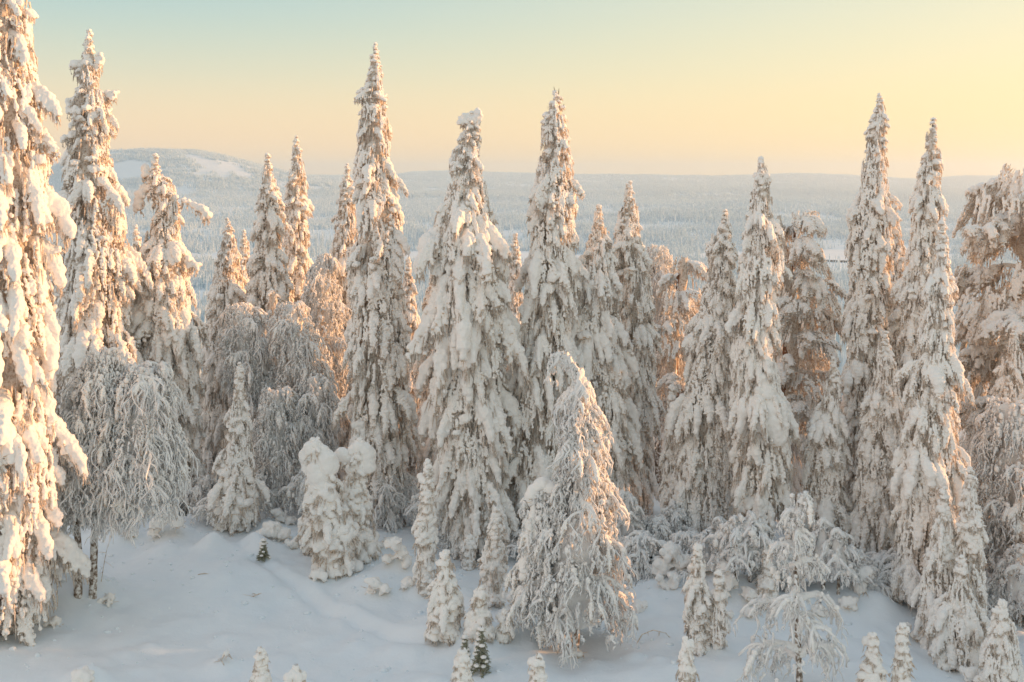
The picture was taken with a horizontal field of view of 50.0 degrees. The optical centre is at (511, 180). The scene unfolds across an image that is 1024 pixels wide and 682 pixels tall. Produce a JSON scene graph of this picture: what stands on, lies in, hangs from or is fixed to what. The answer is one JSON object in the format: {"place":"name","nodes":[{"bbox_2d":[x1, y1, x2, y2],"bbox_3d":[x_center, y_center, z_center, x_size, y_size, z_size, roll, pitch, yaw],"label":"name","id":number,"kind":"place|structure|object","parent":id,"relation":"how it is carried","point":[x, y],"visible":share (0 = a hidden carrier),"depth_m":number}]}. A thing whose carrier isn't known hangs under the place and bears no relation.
{"place":"outdoors","nodes":[
{"label":"outdoors","id":0,"kind":"place"},
{"bbox_2d":[0,151,1023,681],"bbox_3d":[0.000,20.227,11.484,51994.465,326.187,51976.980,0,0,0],"label":"snow ground","id":1,"kind":"structure","parent":0,"point":[160,631],"depth_m":27.29},
{"bbox_2d":[0,0,94,646],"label":"snowy spruce","id":2,"kind":"object","parent":1,"relation":"on","point":[39,552],"visible":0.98,"depth_m":26.13},
{"bbox_2d":[54,285,64,415],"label":"spruce","id":3,"kind":"object","parent":1,"relation":"on","point":[58,381],"visible":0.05,"depth_m":45.62},
{"bbox_2d":[71,666,94,681],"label":"snow covered bush","id":4,"kind":"object","parent":1,"relation":"on","point":[84,674],"visible":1,"depth_m":23.72},
{"bbox_2d":[56,346,136,598],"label":"rimed birch","id":5,"kind":"object","parent":1,"relation":"on","point":[85,387],"visible":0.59,"depth_m":27.60},
{"bbox_2d":[50,29,155,523],"bbox_3d":[-13.510,3.330,35.895,3.505,16.658,3.650,0,0,0],"label":"snowy spruce","id":6,"kind":"object","parent":1,"relation":"on","point":[93,312],"visible":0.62,"depth_m":35.44},
{"bbox_2d":[64,360,199,598],"bbox_3d":[-9.777,7.755,28.242,3.167,6.249,2.848,0,0,0],"label":"rimed birch","id":7,"kind":"object","parent":1,"relation":"on","point":[154,449],"visible":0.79,"depth_m":27.69},
{"bbox_2d":[130,224,141,307],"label":"spruce","id":8,"kind":"object","parent":1,"relation":"on","point":[137,240],"visible":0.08,"depth_m":47.90},
{"bbox_2d":[146,510,185,537],"bbox_3d":[-10.442,10.275,33.088,1.158,0.946,0.738,0,0,0],"label":"snow covered bush","id":9,"kind":"object","parent":1,"relation":"on","point":[155,529],"visible":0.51,"depth_m":32.93},
{"bbox_2d":[125,153,212,510],"bbox_3d":[-11.727,5.260,37.356,3.072,12.448,3.143,0,0,0],"label":"snowy spruce","id":10,"kind":"object","parent":1,"relation":"on","point":[164,328],"visible":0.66,"depth_m":36.94},
{"bbox_2d":[182,474,218,515],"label":"rimed birch","id":11,"kind":"object","parent":1,"relation":"on","point":[202,487],"visible":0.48,"depth_m":36.16},
{"bbox_2d":[190,497,250,525],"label":"rimed brushwood","id":12,"kind":"object","parent":1,"relation":"on","point":[201,509],"visible":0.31,"depth_m":33.95},
{"bbox_2d":[199,217,246,479],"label":"snowy spruce","id":13,"kind":"object","parent":1,"relation":"on","point":[226,286],"visible":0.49,"depth_m":42.30},
{"bbox_2d":[207,362,269,536],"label":"spruce","id":14,"kind":"object","parent":1,"relation":"on","point":[237,489],"visible":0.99,"depth_m":33.94},
{"bbox_2d":[239,230,250,289],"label":"snowy spruce","id":15,"kind":"object","parent":1,"relation":"on","point":[244,249],"visible":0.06,"depth_m":49.83},
{"bbox_2d":[211,302,282,419],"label":"rimed birch","id":16,"kind":"object","parent":1,"relation":"on","point":[245,329],"visible":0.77,"depth_m":38.07},
{"bbox_2d":[249,646,271,681],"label":"spruce","id":17,"kind":"object","parent":1,"relation":"on","point":[261,672],"visible":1,"depth_m":22.85},
{"bbox_2d":[256,538,270,561],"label":"green seedling","id":18,"kind":"object","parent":1,"relation":"on","point":[263,553],"visible":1,"depth_m":31.46},
{"bbox_2d":[256,473,275,513],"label":"rimed brushwood","id":19,"kind":"object","parent":1,"relation":"on","point":[264,503],"visible":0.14,"depth_m":35.14},
{"bbox_2d":[244,153,294,440],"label":"snowy spruce","id":20,"kind":"object","parent":1,"relation":"on","point":[267,266],"visible":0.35,"depth_m":41.56},
{"bbox_2d":[255,520,291,541],"bbox_3d":[-7.197,10.578,33.185,1.094,0.587,0.646,0,0,0],"label":"snow covered bush","id":21,"kind":"object","parent":1,"relation":"on","point":[274,530],"visible":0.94,"depth_m":33.06},
{"bbox_2d":[253,289,298,502],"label":"frosted spruce","id":22,"kind":"object","parent":1,"relation":"on","point":[271,304],"visible":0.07,"depth_m":39.75},
{"bbox_2d":[251,385,302,516],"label":"rimed birch","id":23,"kind":"object","parent":1,"relation":"on","point":[277,435],"visible":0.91,"depth_m":36.08},
{"bbox_2d":[270,507,297,524],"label":"snow covered bush","id":24,"kind":"object","parent":1,"relation":"on","point":[278,514],"visible":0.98,"depth_m":34.78},
{"bbox_2d":[276,469,306,517],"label":"rimed brushwood","id":25,"kind":"object","parent":1,"relation":"on","point":[296,484],"visible":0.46,"depth_m":34.97},
{"bbox_2d":[283,664,306,681],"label":"spruce","id":26,"kind":"object","parent":1,"relation":"on","point":[295,673],"visible":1,"depth_m":22.61},
{"bbox_2d":[282,136,313,310],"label":"snowy spruce","id":27,"kind":"object","parent":1,"relation":"on","point":[297,202],"visible":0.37,"depth_m":44.69},
{"bbox_2d":[294,505,310,556],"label":"spruce","id":28,"kind":"object","parent":1,"relation":"on","point":[302,521],"visible":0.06,"depth_m":32.15},
{"bbox_2d":[266,300,346,434],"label":"rimed birch","id":29,"kind":"object","parent":1,"relation":"on","point":[299,340],"visible":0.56,"depth_m":37.59},
{"bbox_2d":[288,373,343,459],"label":"rimed birch","id":30,"kind":"object","parent":1,"relation":"on","point":[316,418],"visible":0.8,"depth_m":36.60},
{"bbox_2d":[309,567,327,581],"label":"snow covered bush","id":31,"kind":"object","parent":1,"relation":"on","point":[320,573],"visible":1,"depth_m":30.05},
{"bbox_2d":[301,253,352,422],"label":"rimed birch","id":32,"kind":"object","parent":1,"relation":"on","point":[321,271],"visible":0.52,"depth_m":40.67},
{"bbox_2d":[298,437,363,580],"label":"spruce","id":33,"kind":"object","parent":1,"relation":"on","point":[330,535],"visible":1,"depth_m":30.47},
{"bbox_2d":[329,163,362,480],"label":"snowy spruce","id":34,"kind":"object","parent":1,"relation":"on","point":[343,241],"visible":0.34,"depth_m":41.62},
{"bbox_2d":[334,437,381,564],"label":"spruce","id":35,"kind":"object","parent":1,"relation":"on","point":[357,458],"visible":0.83,"depth_m":31.49},
{"bbox_2d":[330,42,421,528],"bbox_3d":[-4.394,3.476,35.476,2.852,15.951,2.520,0,0,0],"label":"snowy spruce","id":36,"kind":"object","parent":1,"relation":"on","point":[382,405],"visible":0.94,"depth_m":34.97},
{"bbox_2d":[361,577,391,595],"bbox_3d":[-3.573,10.727,28.992,0.834,0.524,0.573,0,0,0],"label":"snow covered bush","id":37,"kind":"object","parent":1,"relation":"on","point":[374,583],"visible":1,"depth_m":28.92},
{"bbox_2d":[369,470,412,532],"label":"rimed birch","id":38,"kind":"object","parent":1,"relation":"on","point":[395,499],"visible":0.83,"depth_m":34.69},
{"bbox_2d":[381,536,411,568],"bbox_3d":[-3.172,10.216,30.190,0.852,0.863,0.632,0,0,0],"label":"snow covered bush","id":39,"kind":"object","parent":1,"relation":"on","point":[396,545],"visible":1,"depth_m":30.08},
{"bbox_2d":[398,471,419,525],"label":"rimed brushwood","id":40,"kind":"object","parent":1,"relation":"on","point":[410,488],"visible":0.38,"depth_m":35.60},
{"bbox_2d":[398,256,420,486],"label":"snowy spruce","id":41,"kind":"object","parent":1,"relation":"on","point":[412,319],"visible":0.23,"depth_m":41.68},
{"bbox_2d":[407,275,437,472],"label":"snowy spruce","id":42,"kind":"object","parent":1,"relation":"on","point":[426,452],"visible":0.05,"depth_m":37.58},
{"bbox_2d":[403,488,441,523],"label":"rimed brushwood","id":43,"kind":"object","parent":1,"relation":"on","point":[411,509],"visible":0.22,"depth_m":34.19},
{"bbox_2d":[411,458,439,596],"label":"spruce","id":44,"kind":"object","parent":1,"relation":"on","point":[424,530],"visible":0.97,"depth_m":28.95},
{"bbox_2d":[423,549,464,646],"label":"spruce","id":45,"kind":"object","parent":1,"relation":"on","point":[445,611],"visible":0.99,"depth_m":25.98},
{"bbox_2d":[450,647,473,681],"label":"spruce","id":46,"kind":"object","parent":1,"relation":"on","point":[462,667],"visible":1,"depth_m":23.15},
{"bbox_2d":[460,533,477,570],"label":"spruce","id":47,"kind":"object","parent":1,"relation":"on","point":[468,546],"visible":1,"depth_m":31.77},
{"bbox_2d":[405,107,534,559],"bbox_3d":[-1.244,4.778,33.268,3.883,14.024,3.630,0,0,0],"label":"snowy spruce","id":48,"kind":"object","parent":1,"relation":"on","point":[468,329],"visible":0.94,"depth_m":32.46},
{"bbox_2d":[460,585,494,644],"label":"spruce","id":49,"kind":"object","parent":1,"relation":"on","point":[477,615],"visible":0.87,"depth_m":25.75},
{"bbox_2d":[470,626,490,677],"bbox_3d":[-0.676,10.551,24.621,0.640,1.139,0.626,0,0,0],"label":"green seedling","id":50,"kind":"object","parent":1,"relation":"on","point":[481,660],"visible":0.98,"depth_m":24.58},
{"bbox_2d":[477,506,508,607],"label":"spruce","id":51,"kind":"object","parent":1,"relation":"on","point":[492,565],"visible":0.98,"depth_m":28.20},
{"bbox_2d":[494,607,515,643],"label":"spruce","id":52,"kind":"object","parent":1,"relation":"on","point":[502,635],"visible":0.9,"depth_m":25.79},
{"bbox_2d":[504,526,523,558],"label":"rimed brushwood","id":53,"kind":"object","parent":1,"relation":"on","point":[513,541],"visible":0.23,"depth_m":32.34},
{"bbox_2d":[506,233,522,370],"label":"snowy spruce","id":54,"kind":"object","parent":1,"relation":"on","point":[516,302],"visible":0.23,"depth_m":46.78},
{"bbox_2d":[35,147,1022,400],"bbox_3d":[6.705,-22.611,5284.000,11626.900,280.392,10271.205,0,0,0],"label":"forest","id":55,"kind":"object","parent":1,"relation":"on","point":[699,201],"visible":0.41,"depth_m":3188.32},
{"bbox_2d":[527,652,547,681],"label":"spruce","id":56,"kind":"object","parent":1,"relation":"on","point":[537,666],"visible":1,"depth_m":23.04},
{"bbox_2d":[504,477,571,653],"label":"rimed birch","id":57,"kind":"object","parent":1,"relation":"on","point":[535,515],"visible":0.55,"depth_m":25.71},
{"bbox_2d":[502,88,588,538],"bbox_3d":[0.929,4.505,33.998,2.936,14.853,2.506,0,0,0],"label":"snowy spruce","id":58,"kind":"object","parent":1,"relation":"on","point":[552,267],"visible":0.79,"depth_m":33.42},
{"bbox_2d":[506,350,639,669],"bbox_3d":[1.395,7.528,25.799,3.092,7.146,2.790,0,0,0],"label":"rimed birch","id":59,"kind":"object","parent":1,"relation":"on","point":[588,597],"visible":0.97,"depth_m":25.31},
{"bbox_2d":[571,204,645,527],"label":"snowy spruce","id":60,"kind":"object","parent":1,"relation":"on","point":[605,346],"visible":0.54,"depth_m":34.32},
{"bbox_2d":[609,490,646,537],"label":"rimed brushwood","id":61,"kind":"object","parent":1,"relation":"on","point":[630,501],"visible":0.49,"depth_m":31.05},
{"bbox_2d":[604,536,659,586],"bbox_3d":[3.366,10.756,30.166,1.743,1.955,1.773,0,0,0],"label":"rimed brushwood","id":62,"kind":"object","parent":1,"relation":"on","point":[644,572],"visible":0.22,"depth_m":29.60},
{"bbox_2d":[612,180,665,514],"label":"snowy spruce","id":63,"kind":"object","parent":1,"relation":"on","point":[637,309],"visible":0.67,"depth_m":36.12},
{"bbox_2d":[617,530,666,569],"bbox_3d":[3.538,10.209,30.111,2.169,1.178,1.712,0,0,26],"label":"rimed brushwood","id":64,"kind":"object","parent":1,"relation":"on","point":[640,537],"visible":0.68,"depth_m":29.83},
{"bbox_2d":[639,515,672,541],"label":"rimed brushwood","id":65,"kind":"object","parent":1,"relation":"on","point":[659,527],"visible":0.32,"depth_m":31.22},
{"bbox_2d":[646,244,683,487],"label":"rimed birch","id":66,"kind":"object","parent":1,"relation":"on","point":[662,264],"visible":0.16,"depth_m":41.76},
{"bbox_2d":[656,384,677,506],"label":"spruce","id":67,"kind":"object","parent":1,"relation":"on","point":[666,462],"visible":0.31,"depth_m":33.85},
{"bbox_2d":[654,572,682,590],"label":"snow covered bush","id":68,"kind":"object","parent":1,"relation":"on","point":[672,582],"visible":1,"depth_m":28.77},
{"bbox_2d":[650,540,689,574],"bbox_3d":[4.307,10.160,29.453,1.224,0.877,0.807,0,0,0],"label":"snow covered bush","id":69,"kind":"object","parent":1,"relation":"on","point":[667,560],"visible":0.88,"depth_m":29.33},
{"bbox_2d":[658,501,699,533],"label":"rimed brushwood","id":70,"kind":"object","parent":1,"relation":"on","point":[674,514],"visible":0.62,"depth_m":31.86},
{"bbox_2d":[654,255,707,449],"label":"snowy pine","id":71,"kind":"object","parent":1,"relation":"on","point":[685,307],"visible":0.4,"depth_m":39.75},
{"bbox_2d":[675,636,699,681],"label":"spruce","id":72,"kind":"object","parent":1,"relation":"on","point":[686,670],"visible":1,"depth_m":22.61},
{"bbox_2d":[669,530,710,559],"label":"rimed brushwood","id":73,"kind":"object","parent":1,"relation":"on","point":[683,539],"visible":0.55,"depth_m":29.92},
{"bbox_2d":[680,543,713,656],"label":"spruce","id":74,"kind":"object","parent":1,"relation":"on","point":[697,612],"visible":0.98,"depth_m":25.09},
{"bbox_2d":[660,209,738,533],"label":"snowy spruce","id":75,"kind":"object","parent":1,"relation":"on","point":[698,488],"visible":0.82,"depth_m":32.42},
{"bbox_2d":[688,529,713,571],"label":"rimed brushwood","id":76,"kind":"object","parent":1,"relation":"on","point":[705,550],"visible":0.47,"depth_m":28.98},
{"bbox_2d":[706,516,725,553],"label":"rimed brushwood","id":77,"kind":"object","parent":1,"relation":"on","point":[714,527],"visible":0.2,"depth_m":29.19},
{"bbox_2d":[708,569,730,649],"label":"spruce","id":78,"kind":"object","parent":1,"relation":"on","point":[720,625],"visible":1,"depth_m":25.00},
{"bbox_2d":[711,560,738,597],"bbox_3d":[5.387,10.081,27.746,0.750,0.958,0.581,0,0,0],"label":"snow covered bush","id":79,"kind":"object","parent":1,"relation":"on","point":[731,582],"visible":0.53,"depth_m":27.65},
{"bbox_2d":[702,515,762,581],"bbox_3d":[5.718,9.463,28.091,1.648,1.841,1.858,0,0,43],"label":"rimed brushwood","id":80,"kind":"object","parent":1,"relation":"on","point":[732,526],"visible":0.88,"depth_m":27.71},
{"bbox_2d":[706,510,783,582],"bbox_3d":[6.055,9.458,28.066,2.178,2.089,1.931,0,0,-4],"label":"rimed brushwood","id":81,"kind":"object","parent":1,"relation":"on","point":[756,530],"visible":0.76,"depth_m":27.78},
{"bbox_2d":[737,586,758,600],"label":"snow covered bush","id":82,"kind":"object","parent":1,"relation":"on","point":[748,593],"visible":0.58,"depth_m":27.37},
{"bbox_2d":[724,156,802,538],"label":"snowy spruce","id":83,"kind":"object","parent":1,"relation":"on","point":[766,432],"visible":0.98,"depth_m":30.51},
{"bbox_2d":[755,548,779,609],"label":"spruce","id":84,"kind":"object","parent":1,"relation":"on","point":[765,584],"visible":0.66,"depth_m":27.37},
{"bbox_2d":[741,550,800,593],"bbox_3d":[6.828,10.176,28.453,2.129,1.289,1.681,0,0,-31],"label":"rimed brushwood","id":85,"kind":"object","parent":1,"relation":"on","point":[759,571],"visible":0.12,"depth_m":28.21},
{"bbox_2d":[773,342,804,503],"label":"frosted spruce","id":86,"kind":"object","parent":1,"relation":"on","point":[797,489],"visible":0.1,"depth_m":38.75},
{"bbox_2d":[733,490,849,681],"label":"rimed birch","id":87,"kind":"object","parent":1,"relation":"on","point":[802,566],"visible":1,"depth_m":23.04},
{"bbox_2d":[771,209,847,466],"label":"snowy pine","id":88,"kind":"object","parent":1,"relation":"on","point":[802,297],"visible":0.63,"depth_m":36.38},
{"bbox_2d":[804,517,839,588],"bbox_3d":[8.015,9.723,28.408,1.216,2.122,1.371,0,0,-20],"label":"rimed brushwood","id":89,"kind":"object","parent":1,"relation":"on","point":[823,525],"visible":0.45,"depth_m":28.23},
{"bbox_2d":[801,356,853,555],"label":"snowy spruce","id":90,"kind":"object","parent":1,"relation":"on","point":[827,458],"visible":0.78,"depth_m":31.09},
{"bbox_2d":[815,527,859,594],"bbox_3d":[8.319,9.808,28.097,1.230,1.978,1.388,0,0,0],"label":"rimed brushwood","id":91,"kind":"object","parent":1,"relation":"on","point":[842,548],"visible":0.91,"depth_m":27.84},
{"bbox_2d":[838,595,858,611],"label":"snow covered bush","id":92,"kind":"object","parent":1,"relation":"on","point":[848,602],"visible":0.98,"depth_m":27.49},
{"bbox_2d":[840,543,879,589],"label":"rimed brushwood","id":93,"kind":"object","parent":1,"relation":"on","point":[862,557],"visible":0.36,"depth_m":28.28},
{"bbox_2d":[850,565,876,597],"bbox_3d":[9.007,10.265,28.120,0.733,0.783,0.615,0,0,0],"label":"snow covered bush","id":94,"kind":"object","parent":1,"relation":"on","point":[868,571],"visible":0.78,"depth_m":28.02},
{"bbox_2d":[839,93,902,509],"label":"snowy spruce","id":95,"kind":"object","parent":1,"relation":"on","point":[872,218],"visible":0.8,"depth_m":32.64},
{"bbox_2d":[855,632,889,681],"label":"spruce","id":96,"kind":"object","parent":1,"relation":"on","point":[872,668],"visible":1,"depth_m":22.61},
{"bbox_2d":[849,331,903,552],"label":"snowy spruce","id":97,"kind":"object","parent":1,"relation":"on","point":[880,425],"visible":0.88,"depth_m":30.60},
{"bbox_2d":[862,549,891,583],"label":"rimed brushwood","id":98,"kind":"object","parent":1,"relation":"on","point":[875,557],"visible":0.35,"depth_m":29.20},
{"bbox_2d":[867,579,902,602],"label":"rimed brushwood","id":99,"kind":"object","parent":1,"relation":"on","point":[882,587],"visible":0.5,"depth_m":28.46},
{"bbox_2d":[874,544,896,585],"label":"rimed brushwood","id":100,"kind":"object","parent":1,"relation":"on","point":[887,559],"visible":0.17,"depth_m":28.88},
{"bbox_2d":[889,204,905,283],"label":"snowy spruce","id":101,"kind":"object","parent":1,"relation":"on","point":[898,259],"visible":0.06,"depth_m":38.76},
{"bbox_2d":[888,299,908,367],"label":"spruce","id":102,"kind":"object","parent":1,"relation":"on","point":[894,320],"visible":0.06,"depth_m":33.64},
{"bbox_2d":[889,622,916,681],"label":"spruce","id":103,"kind":"object","parent":1,"relation":"on","point":[902,659],"visible":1,"depth_m":22.61},
{"bbox_2d":[888,534,921,596],"bbox_3d":[10.444,10.097,28.268,1.423,2.306,1.605,0,0,23],"label":"rimed brushwood","id":104,"kind":"object","parent":1,"relation":"on","point":[901,568],"visible":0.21,"depth_m":27.89},
{"bbox_2d":[888,117,948,396],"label":"snowy spruce","id":105,"kind":"object","parent":1,"relation":"on","point":[928,206],"visible":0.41,"depth_m":31.74},
{"bbox_2d":[887,217,976,609],"bbox_3d":[10.804,6.117,28.240,2.146,10.386,2.100,0,0,0],"label":"snowy spruce","id":106,"kind":"object","parent":1,"relation":"on","point":[927,464],"visible":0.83,"depth_m":27.93},
{"bbox_2d":[910,486,957,648],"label":"spruce","id":107,"kind":"object","parent":1,"relation":"on","point":[939,557],"visible":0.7,"depth_m":26.42},
{"bbox_2d":[925,555,989,673],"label":"spruce","id":108,"kind":"object","parent":1,"relation":"on","point":[958,624],"visible":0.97,"depth_m":25.28},
{"bbox_2d":[959,665,981,681],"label":"snow covered bush","id":109,"kind":"object","parent":1,"relation":"on","point":[969,674],"visible":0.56,"depth_m":24.52},
{"bbox_2d":[954,466,990,621],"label":"spruce","id":110,"kind":"object","parent":1,"relation":"on","point":[971,535],"visible":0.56,"depth_m":26.12},
{"bbox_2d":[952,163,1023,460],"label":"snowy pine","id":111,"kind":"object","parent":1,"relation":"on","point":[989,316],"visible":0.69,"depth_m":35.73},
{"bbox_2d":[969,395,1023,571],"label":"rimed birch","id":112,"kind":"object","parent":1,"relation":"on","point":[997,448],"visible":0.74,"depth_m":29.12},
{"bbox_2d":[973,598,1023,681],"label":"spruce","id":113,"kind":"object","parent":1,"relation":"on","point":[1000,658],"visible":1,"depth_m":23.76},
{"bbox_2d":[980,330,1023,516],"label":"snowy spruce","id":114,"kind":"object","parent":1,"relation":"on","point":[1009,382],"visible":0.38,"depth_m":31.77},
{"bbox_2d":[985,571,1020,622],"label":"rimed brushwood","id":115,"kind":"object","parent":1,"relation":"on","point":[1003,591],"visible":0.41,"depth_m":28.32},
{"bbox_2d":[988,543,1023,626],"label":"rimed brushwood","id":116,"kind":"object","parent":1,"relation":"on","point":[1012,563],"visible":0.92,"depth_m":27.97},
{"bbox_2d":[1005,485,1023,620],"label":"snowy spruce","id":117,"kind":"object","parent":1,"relation":"on","point":[1017,509],"visible":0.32,"depth_m":28.44},
{"bbox_2d":[20,0,1023,178],"label":"sky","id":118,"kind":"structure","parent":0,"point":[680,87]},
{"bbox_2d":[689,249,1005,260],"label":"frozen lake","id":119,"kind":"structure","parent":0,"point":[833,253],"depth_m":1705.73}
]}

